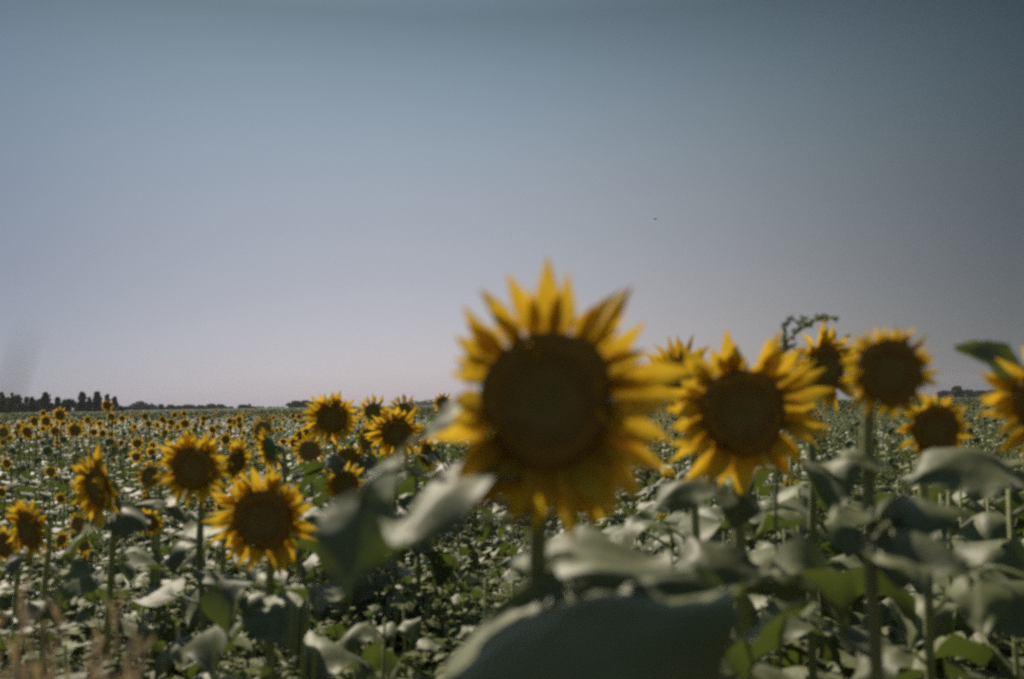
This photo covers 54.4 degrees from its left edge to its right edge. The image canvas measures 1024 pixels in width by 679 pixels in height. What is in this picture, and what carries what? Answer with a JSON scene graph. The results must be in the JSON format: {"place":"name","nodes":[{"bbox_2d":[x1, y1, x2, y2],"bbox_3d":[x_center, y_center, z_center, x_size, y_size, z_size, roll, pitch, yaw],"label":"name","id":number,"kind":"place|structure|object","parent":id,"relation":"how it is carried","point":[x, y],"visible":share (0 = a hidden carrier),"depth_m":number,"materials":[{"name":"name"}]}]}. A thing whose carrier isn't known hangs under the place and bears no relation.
{"place":"outdoors","nodes":[
{"label":"outdoors","id":0,"kind":"place"},
{"bbox_2d":[0,331,29,426],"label":"grass stalk","id":1,"kind":"object","parent":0,"point":[4,404],"depth_m":0.27,"materials":[{"name":"plant"}]},
{"bbox_2d":[0,572,155,678],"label":"dry grass","id":2,"kind":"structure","parent":0,"point":[24,619],"depth_m":1.17,"materials":[{"name":"plant"}]},
{"bbox_2d":[0,397,1023,651],"bbox_3d":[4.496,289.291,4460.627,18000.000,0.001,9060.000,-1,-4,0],"label":"ground","id":3,"kind":"structure","parent":0,"point":[210,510],"depth_m":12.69,"materials":[{"name":"green plant"}]},
{"bbox_2d":[0,425,15,519],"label":"sunflower","id":4,"kind":"object","parent":3,"relation":"on","point":[4,432],"visible":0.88,"depth_m":13.00,"materials":[{"name":"yellow plant"}]},
{"bbox_2d":[0,457,20,528],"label":"sunflower","id":5,"kind":"object","parent":3,"relation":"on","point":[6,463],"visible":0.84,"depth_m":9.00,"materials":[{"name":"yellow plant"}]},
{"bbox_2d":[0,590,34,678],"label":"sunflower plant","id":6,"kind":"object","parent":3,"relation":"on","point":[6,624],"visible":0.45,"depth_m":3.93,"materials":[{"name":"green plant"}]},
{"bbox_2d":[0,532,53,635],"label":"sunflower plant","id":7,"kind":"object","parent":3,"relation":"on","point":[8,601],"visible":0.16,"depth_m":5.07,"materials":[{"name":"green plant"}]},
{"bbox_2d":[19,424,37,501],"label":"sunflower","id":8,"kind":"object","parent":3,"relation":"on","point":[27,432],"visible":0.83,"depth_m":13.01,"materials":[{"name":"yellow plant"}]},
{"bbox_2d":[0,582,61,674],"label":"sunflower plant","id":9,"kind":"object","parent":3,"relation":"on","point":[28,590],"visible":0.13,"depth_m":4.47,"materials":[{"name":"green plant"}]},
{"bbox_2d":[27,417,43,499],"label":"sunflower","id":10,"kind":"object","parent":3,"relation":"on","point":[34,421],"visible":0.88,"depth_m":14.01,"materials":[{"name":"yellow plant"}]},
{"bbox_2d":[0,524,79,672],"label":"sunflower","id":11,"kind":"object","parent":3,"relation":"on","point":[6,551],"visible":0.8,"depth_m":3.44,"materials":[{"name":"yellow plant"}]},
{"bbox_2d":[39,392,51,411],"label":"tree","id":12,"kind":"object","parent":3,"relation":"on","point":[45,400],"visible":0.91,"depth_m":447.84,"materials":[{"name":"green plant"}]},
{"bbox_2d":[36,414,56,520],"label":"sunflower","id":13,"kind":"object","parent":3,"relation":"on","point":[45,419],"visible":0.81,"depth_m":13.49,"materials":[{"name":"yellow plant"}]},
{"bbox_2d":[43,466,68,538],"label":"sunflower","id":14,"kind":"object","parent":3,"relation":"on","point":[53,472],"visible":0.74,"depth_m":9.01,"materials":[{"name":"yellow plant"}]},
{"bbox_2d":[48,425,65,487],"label":"sunflower","id":15,"kind":"object","parent":3,"relation":"on","point":[53,430],"visible":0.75,"depth_m":13.49,"materials":[{"name":"yellow plant"}]},
{"bbox_2d":[43,407,71,518],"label":"sunflower","id":16,"kind":"object","parent":3,"relation":"on","point":[59,415],"visible":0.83,"depth_m":13.00,"materials":[{"name":"yellow plant"}]},
{"bbox_2d":[0,495,116,678],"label":"sunflower","id":17,"kind":"object","parent":3,"relation":"on","point":[28,532],"visible":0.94,"depth_m":3.00,"materials":[{"name":"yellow plant"}]},
{"bbox_2d":[37,531,82,642],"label":"sunflower","id":18,"kind":"object","parent":3,"relation":"on","point":[61,538],"visible":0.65,"depth_m":4.81,"materials":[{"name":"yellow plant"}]},
{"bbox_2d":[44,492,80,559],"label":"sunflower","id":19,"kind":"object","parent":3,"relation":"on","point":[60,498],"visible":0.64,"depth_m":7.61,"materials":[{"name":"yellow plant"}]},
{"bbox_2d":[36,516,89,571],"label":"sunflower plant","id":20,"kind":"object","parent":3,"relation":"on","point":[55,531],"visible":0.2,"depth_m":7.29,"materials":[{"name":"green plant"}]},
{"bbox_2d":[35,550,104,640],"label":"sunflower","id":21,"kind":"object","parent":3,"relation":"on","point":[84,557],"visible":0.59,"depth_m":4.38,"materials":[{"name":"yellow plant"}]},
{"bbox_2d":[60,421,85,483],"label":"sunflower","id":22,"kind":"object","parent":3,"relation":"on","point":[72,431],"visible":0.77,"depth_m":12.49,"materials":[{"name":"yellow plant"}]},
{"bbox_2d":[62,636,89,678],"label":"sunflower plant","id":23,"kind":"object","parent":3,"relation":"on","point":[67,641],"visible":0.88,"depth_m":2.74,"materials":[{"name":"green plant"}]},
{"bbox_2d":[74,391,87,411],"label":"tree","id":24,"kind":"object","parent":3,"relation":"on","point":[81,403],"visible":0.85,"depth_m":452.67,"materials":[{"name":"green plant"}]},
{"bbox_2d":[61,512,104,644],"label":"sunflower","id":25,"kind":"object","parent":3,"relation":"on","point":[76,523],"visible":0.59,"depth_m":4.60,"materials":[{"name":"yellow plant"}]},
{"bbox_2d":[53,538,124,624],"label":"sunflower","id":26,"kind":"object","parent":3,"relation":"on","point":[84,546],"visible":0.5,"depth_m":4.60,"materials":[{"name":"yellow plant"}]},
{"bbox_2d":[63,510,128,606],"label":"sunflower plant","id":27,"kind":"object","parent":3,"relation":"on","point":[117,553],"visible":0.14,"depth_m":6.63,"materials":[{"name":"green plant"}]},
{"bbox_2d":[64,526,130,617],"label":"sunflower plant","id":28,"kind":"object","parent":3,"relation":"on","point":[97,533],"visible":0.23,"depth_m":6.12,"materials":[{"name":"green plant"}]},
{"bbox_2d":[46,441,169,678],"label":"sunflower","id":29,"kind":"object","parent":3,"relation":"on","point":[96,488],"visible":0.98,"depth_m":2.98,"materials":[{"name":"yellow plant"}]},
{"bbox_2d":[101,400,118,471],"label":"sunflower","id":30,"kind":"object","parent":3,"relation":"on","point":[106,404],"visible":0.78,"depth_m":14.01,"materials":[{"name":"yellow plant"}]},
{"bbox_2d":[82,539,148,617],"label":"sunflower plant","id":31,"kind":"object","parent":3,"relation":"on","point":[138,589],"visible":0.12,"depth_m":5.35,"materials":[{"name":"green plant"}]},
{"bbox_2d":[112,439,129,499],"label":"sunflower","id":32,"kind":"object","parent":3,"relation":"on","point":[121,442],"visible":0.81,"depth_m":13.02,"materials":[{"name":"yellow plant"}]},
{"bbox_2d":[119,588,181,678],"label":"sunflower plant","id":33,"kind":"object","parent":3,"relation":"on","point":[163,608],"visible":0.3,"depth_m":3.69,"materials":[{"name":"green plant"}]},
{"bbox_2d":[124,508,189,676],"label":"sunflower","id":34,"kind":"object","parent":3,"relation":"on","point":[156,556],"visible":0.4,"depth_m":4.01,"materials":[{"name":"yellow plant"}]},
{"bbox_2d":[120,459,194,677],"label":"sunflower","id":35,"kind":"object","parent":3,"relation":"on","point":[129,570],"visible":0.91,"depth_m":4.19,"materials":[{"name":"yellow plant"}]},
{"bbox_2d":[132,488,184,664],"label":"sunflower","id":36,"kind":"object","parent":3,"relation":"on","point":[147,496],"visible":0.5,"depth_m":4.41,"materials":[{"name":"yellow plant"}]},
{"bbox_2d":[123,541,194,617],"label":"sunflower plant","id":37,"kind":"object","parent":3,"relation":"on","point":[168,549],"visible":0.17,"depth_m":5.17,"materials":[{"name":"green plant"}]},
{"bbox_2d":[130,429,264,678],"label":"sunflower","id":38,"kind":"object","parent":3,"relation":"on","point":[193,464],"visible":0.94,"depth_m":2.89,"materials":[{"name":"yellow plant"}]},
{"bbox_2d":[182,608,250,678],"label":"sunflower plant","id":39,"kind":"object","parent":3,"relation":"on","point":[193,668],"visible":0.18,"depth_m":3.30,"materials":[{"name":"green plant"}]},
{"bbox_2d":[146,436,290,672],"bbox_3d":[-1.123,1.155,3.973,0.629,1.543,0.548,0,-4,-18],"label":"sunflower","id":40,"kind":"object","parent":3,"relation":"on","point":[236,460],"visible":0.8,"depth_m":3.97,"materials":[{"name":"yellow plant"}]},
{"bbox_2d":[203,547,245,627],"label":"sunflower plant","id":41,"kind":"object","parent":3,"relation":"on","point":[232,562],"visible":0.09,"depth_m":5.65,"materials":[{"name":"green plant"}]},
{"bbox_2d":[39,546,491,678],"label":"grass tuft","id":42,"kind":"object","parent":3,"relation":"on","point":[341,676],"visible":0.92,"depth_m":1.52,"materials":[{"name":"green plant"}]},
{"bbox_2d":[239,411,293,580],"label":"sunflower","id":43,"kind":"object","parent":3,"relation":"on","point":[265,424],"visible":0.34,"depth_m":6.00,"materials":[{"name":"yellow plant"}]},
{"bbox_2d":[170,466,379,678],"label":"sunflower","id":44,"kind":"object","parent":3,"relation":"on","point":[266,521],"visible":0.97,"depth_m":2.29,"materials":[{"name":"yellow plant"}]},
{"bbox_2d":[223,427,331,655],"bbox_3d":[-1.022,1.171,4.443,0.459,1.567,0.534,-4,-5,41],"label":"sunflower","id":45,"kind":"object","parent":3,"relation":"on","point":[268,447],"visible":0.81,"depth_m":4.46,"materials":[{"name":"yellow plant"}]},
{"bbox_2d":[184,622,413,678],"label":"weed tuft","id":46,"kind":"object","parent":3,"relation":"on","point":[302,655],"visible":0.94,"depth_m":1.77,"materials":[{"name":"brown plant"}]},
{"bbox_2d":[289,434,329,620],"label":"sunflower","id":47,"kind":"object","parent":3,"relation":"on","point":[308,451],"visible":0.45,"depth_m":5.50,"materials":[{"name":"yellow plant"}]},
{"bbox_2d":[275,597,359,678],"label":"sunflower plant","id":48,"kind":"object","parent":3,"relation":"on","point":[330,629],"visible":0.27,"depth_m":3.71,"materials":[{"name":"green plant"}]},
{"bbox_2d":[311,444,377,636],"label":"sunflower","id":49,"kind":"object","parent":3,"relation":"on","point":[347,453],"visible":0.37,"depth_m":4.99,"materials":[{"name":"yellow plant"}]},
{"bbox_2d":[297,460,400,653],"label":"sunflower","id":50,"kind":"object","parent":3,"relation":"on","point":[347,480],"visible":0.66,"depth_m":4.39,"materials":[{"name":"yellow plant"}]},
{"bbox_2d":[294,390,413,619],"bbox_3d":[-0.708,1.089,4.441,0.528,1.722,0.485,-1,-4,0],"label":"sunflower","id":51,"kind":"object","parent":3,"relation":"on","point":[332,417],"visible":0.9,"depth_m":4.39,"materials":[{"name":"yellow plant"}]},
{"bbox_2d":[314,421,411,626],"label":"sunflower","id":52,"kind":"object","parent":3,"relation":"on","point":[369,461],"visible":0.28,"depth_m":4.97,"materials":[{"name":"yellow plant"}]},
{"bbox_2d":[338,618,403,678],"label":"sunflower plant","id":53,"kind":"object","parent":3,"relation":"on","point":[359,635],"visible":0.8,"depth_m":2.68,"materials":[{"name":"green plant"}]},
{"bbox_2d":[352,394,400,561],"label":"sunflower","id":54,"kind":"object","parent":3,"relation":"on","point":[373,408],"visible":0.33,"depth_m":6.99,"materials":[{"name":"yellow plant"}]},
{"bbox_2d":[325,405,456,673],"bbox_3d":[-0.512,1.122,4.466,0.591,1.654,0.645,-2,-4,21],"label":"sunflower","id":55,"kind":"object","parent":3,"relation":"on","point":[396,427],"visible":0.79,"depth_m":4.40,"materials":[{"name":"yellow plant"}]},
{"bbox_2d":[365,597,419,661],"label":"sunflower plant","id":56,"kind":"object","parent":3,"relation":"on","point":[379,611],"visible":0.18,"depth_m":4.08,"materials":[{"name":"green plant"}]},
{"bbox_2d":[365,605,444,678],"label":"sunflower plant","id":57,"kind":"object","parent":3,"relation":"on","point":[405,628],"visible":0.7,"depth_m":3.16,"materials":[{"name":"green plant"}]},
{"bbox_2d":[361,439,467,673],"bbox_3d":[-0.405,1.183,4.451,0.490,1.525,0.529,1,-4,-27],"label":"sunflower","id":58,"kind":"object","parent":3,"relation":"on","point":[404,500],"visible":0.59,"depth_m":4.46,"materials":[{"name":"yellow plant"}]},
{"bbox_2d":[375,393,461,596],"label":"sunflower","id":59,"kind":"object","parent":3,"relation":"on","point":[405,406],"visible":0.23,"depth_m":6.00,"materials":[{"name":"yellow plant"}]},
{"bbox_2d":[423,392,476,557],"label":"sunflower","id":60,"kind":"object","parent":3,"relation":"on","point":[441,401],"visible":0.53,"depth_m":8.00,"materials":[{"name":"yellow plant"}]},
{"bbox_2d":[436,508,485,580],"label":"sunflower plant","id":61,"kind":"object","parent":3,"relation":"on","point":[464,548],"visible":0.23,"depth_m":7.06,"materials":[{"name":"green plant"}]},
{"bbox_2d":[437,548,492,634],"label":"sunflower plant","id":62,"kind":"object","parent":3,"relation":"on","point":[468,575],"visible":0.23,"depth_m":5.07,"materials":[{"name":"green plant"}]},
{"bbox_2d":[452,578,498,641],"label":"sunflower plant","id":63,"kind":"object","parent":3,"relation":"on","point":[466,631],"visible":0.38,"depth_m":3.25,"materials":[{"name":"green plant"}]},
{"bbox_2d":[469,502,501,572],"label":"sunflower plant","id":64,"kind":"object","parent":3,"relation":"on","point":[488,512],"visible":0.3,"depth_m":7.90,"materials":[{"name":"green plant"}]},
{"bbox_2d":[7,397,982,415],"bbox_3d":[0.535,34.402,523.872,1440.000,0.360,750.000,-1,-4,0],"label":"tree line","id":65,"kind":"object","parent":3,"relation":"on","point":[308,408],"visible":0.12,"depth_m":316.83,"materials":[{"name":"green plant"}]},
{"bbox_2d":[465,515,527,591],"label":"sunflower plant","id":66,"kind":"object","parent":3,"relation":"on","point":[489,531],"visible":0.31,"depth_m":7.11,"materials":[{"name":"green plant"}]},
{"bbox_2d":[485,526,527,593],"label":"sunflower plant","id":67,"kind":"object","parent":3,"relation":"on","point":[501,543],"visible":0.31,"depth_m":6.35,"materials":[{"name":"green plant"}]},
{"bbox_2d":[491,526,527,602],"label":"sunflower plant","id":68,"kind":"object","parent":3,"relation":"on","point":[502,530],"visible":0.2,"depth_m":5.90,"materials":[{"name":"green plant"}]},
{"bbox_2d":[495,546,526,592],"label":"sunflower plant","id":69,"kind":"object","parent":3,"relation":"on","point":[508,561],"visible":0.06,"depth_m":5.19,"materials":[{"name":"green plant"}]},
{"bbox_2d":[0,486,1023,678],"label":"weeds","id":70,"kind":"object","parent":3,"relation":"on","point":[433,662],"visible":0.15,"depth_m":4.07,"materials":[{"name":"green plant"}]},
{"bbox_2d":[501,541,526,584],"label":"sunflower plant","id":71,"kind":"object","parent":3,"relation":"on","point":[510,553],"visible":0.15,"depth_m":4.61,"materials":[{"name":"green plant"}]},
{"bbox_2d":[315,257,743,678],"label":"sunflower","id":72,"kind":"object","parent":3,"relation":"on","point":[590,601],"visible":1,"depth_m":0.94,"materials":[{"name":"yellow plant"}]},
{"bbox_2d":[600,506,634,530],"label":"sunflower plant","id":73,"kind":"object","parent":3,"relation":"on","point":[629,510],"visible":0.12,"depth_m":7.50,"materials":[{"name":"green plant"}]},
{"bbox_2d":[634,484,667,517],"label":"sunflower plant","id":74,"kind":"object","parent":3,"relation":"on","point":[642,506],"visible":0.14,"depth_m":7.66,"materials":[{"name":"green plant"}]},
{"bbox_2d":[601,510,708,568],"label":"sunflower plant","id":75,"kind":"object","parent":3,"relation":"on","point":[675,519],"visible":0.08,"depth_m":3.56,"materials":[{"name":"green plant"}]},
{"bbox_2d":[632,463,678,547],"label":"sunflower plant","id":76,"kind":"object","parent":3,"relation":"on","point":[652,516],"visible":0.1,"depth_m":6.70,"materials":[{"name":"green plant"}]},
{"bbox_2d":[645,468,677,554],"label":"sunflower plant","id":77,"kind":"object","parent":3,"relation":"on","point":[667,478],"visible":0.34,"depth_m":5.78,"materials":[{"name":"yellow plant"}]},
{"bbox_2d":[642,490,726,564],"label":"sunflower plant","id":78,"kind":"object","parent":3,"relation":"on","point":[718,531],"visible":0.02,"depth_m":5.33,"materials":[{"name":"green plant"}]},
{"bbox_2d":[608,333,772,678],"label":"sunflower","id":79,"kind":"object","parent":3,"relation":"on","point":[632,529],"visible":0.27,"depth_m":2.21,"materials":[{"name":"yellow plant"}]},
{"bbox_2d":[652,469,762,555],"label":"sunflower plant","id":80,"kind":"object","parent":3,"relation":"on","point":[681,475],"visible":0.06,"depth_m":4.36,"materials":[{"name":"green plant"}]},
{"bbox_2d":[687,502,766,664],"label":"sunflower plant","id":81,"kind":"object","parent":3,"relation":"on","point":[705,510],"visible":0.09,"depth_m":3.40,"materials":[{"name":"green plant"}]},
{"bbox_2d":[645,329,857,678],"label":"sunflower","id":82,"kind":"object","parent":3,"relation":"on","point":[734,421],"visible":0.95,"depth_m":1.49,"materials":[{"name":"yellow plant"}]},
{"bbox_2d":[669,498,846,666],"bbox_3d":[0.618,1.116,2.663,0.638,1.398,0.663,-1,-4,0],"label":"sunflower plant","id":83,"kind":"object","parent":3,"relation":"on","point":[829,651],"visible":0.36,"depth_m":2.65,"materials":[{"name":"green plant"}]},
{"bbox_2d":[746,483,773,546],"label":"sunflower plant","id":84,"kind":"object","parent":3,"relation":"on","point":[762,493],"visible":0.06,"depth_m":5.39,"materials":[{"name":"green plant"}]},
{"bbox_2d":[774,313,838,669],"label":"weed stalk","id":85,"kind":"object","parent":3,"relation":"on","point":[795,331],"visible":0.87,"depth_m":2.35,"materials":[{"name":"green plant"}]},
{"bbox_2d":[726,488,893,673],"bbox_3d":[0.827,1.122,2.801,0.822,1.397,0.828,-1,-4,0],"label":"sunflower plant","id":86,"kind":"object","parent":3,"relation":"on","point":[846,539],"visible":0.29,"depth_m":2.78,"materials":[{"name":"green plant"}]},
{"bbox_2d":[772,457,864,671],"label":"sunflower plant","id":87,"kind":"object","parent":3,"relation":"on","point":[786,493],"visible":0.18,"depth_m":3.75,"materials":[{"name":"green plant"}]},
{"bbox_2d":[749,457,895,669],"bbox_3d":[1.230,1.196,4.131,0.794,1.408,0.704,1,-4,-25],"label":"sunflower plant","id":88,"kind":"object","parent":3,"relation":"on","point":[760,477],"visible":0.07,"depth_m":4.13,"materials":[{"name":"green plant"}]},
{"bbox_2d":[749,508,898,673],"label":"sunflower plant","id":89,"kind":"object","parent":3,"relation":"on","point":[852,561],"visible":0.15,"depth_m":3.28,"materials":[{"name":"green plant"}]},
{"bbox_2d":[753,319,916,678],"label":"sunflower","id":90,"kind":"object","parent":3,"relation":"on","point":[832,483],"visible":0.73,"depth_m":2.30,"materials":[{"name":"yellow plant"}]},
{"bbox_2d":[816,475,865,669],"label":"sunflower plant","id":91,"kind":"object","parent":3,"relation":"on","point":[857,615],"visible":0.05,"depth_m":4.33,"materials":[{"name":"green plant"}]},
{"bbox_2d":[726,325,977,678],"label":"sunflower","id":92,"kind":"object","parent":3,"relation":"on","point":[903,549],"visible":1,"depth_m":1.28,"materials":[{"name":"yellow plant"}]},
{"bbox_2d":[841,468,930,590],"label":"sunflower plant","id":93,"kind":"object","parent":3,"relation":"on","point":[879,496],"visible":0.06,"depth_m":5.65,"materials":[{"name":"green plant"}]},
{"bbox_2d":[861,495,1012,678],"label":"sunflower plant","id":94,"kind":"object","parent":3,"relation":"on","point":[973,508],"visible":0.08,"depth_m":3.79,"materials":[{"name":"green plant"}]},
{"bbox_2d":[851,390,1023,678],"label":"sunflower","id":95,"kind":"object","parent":3,"relation":"on","point":[936,423],"visible":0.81,"depth_m":1.89,"materials":[{"name":"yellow plant"}]},
{"bbox_2d":[876,483,1023,678],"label":"sunflower plant","id":96,"kind":"object","parent":3,"relation":"on","point":[945,617],"visible":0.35,"depth_m":2.67,"materials":[{"name":"green plant"}]},
{"bbox_2d":[882,491,1023,669],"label":"sunflower plant","id":97,"kind":"object","parent":3,"relation":"on","point":[898,630],"visible":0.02,"depth_m":3.60,"materials":[{"name":"green plant"}]},
{"bbox_2d":[894,489,1023,678],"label":"sunflower plant","id":98,"kind":"object","parent":3,"relation":"on","point":[1009,554],"visible":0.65,"depth_m":2.30,"materials":[{"name":"green plant"}]},
{"bbox_2d":[900,496,1023,678],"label":"sunflower plant","id":99,"kind":"object","parent":3,"relation":"on","point":[988,525],"visible":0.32,"depth_m":3.20,"materials":[{"name":"green plant"}]},
{"bbox_2d":[900,486,1023,669],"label":"sunflower plant","id":100,"kind":"object","parent":3,"relation":"on","point":[937,495],"visible":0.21,"depth_m":3.14,"materials":[{"name":"green plant"}]},
{"bbox_2d":[901,340,1023,637],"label":"sunflower","id":101,"kind":"object","parent":3,"relation":"on","point":[983,605],"visible":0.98,"depth_m":1.47,"materials":[{"name":"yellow plant"}]},
{"bbox_2d":[954,497,1023,644],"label":"sunflower plant","id":102,"kind":"object","parent":3,"relation":"on","point":[967,516],"visible":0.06,"depth_m":4.39,"materials":[{"name":"green plant"}]},
{"bbox_2d":[0,0,1023,410],"label":"sky","id":103,"kind":"structure","parent":0,"point":[233,203],"materials":[{"name":"blue"}]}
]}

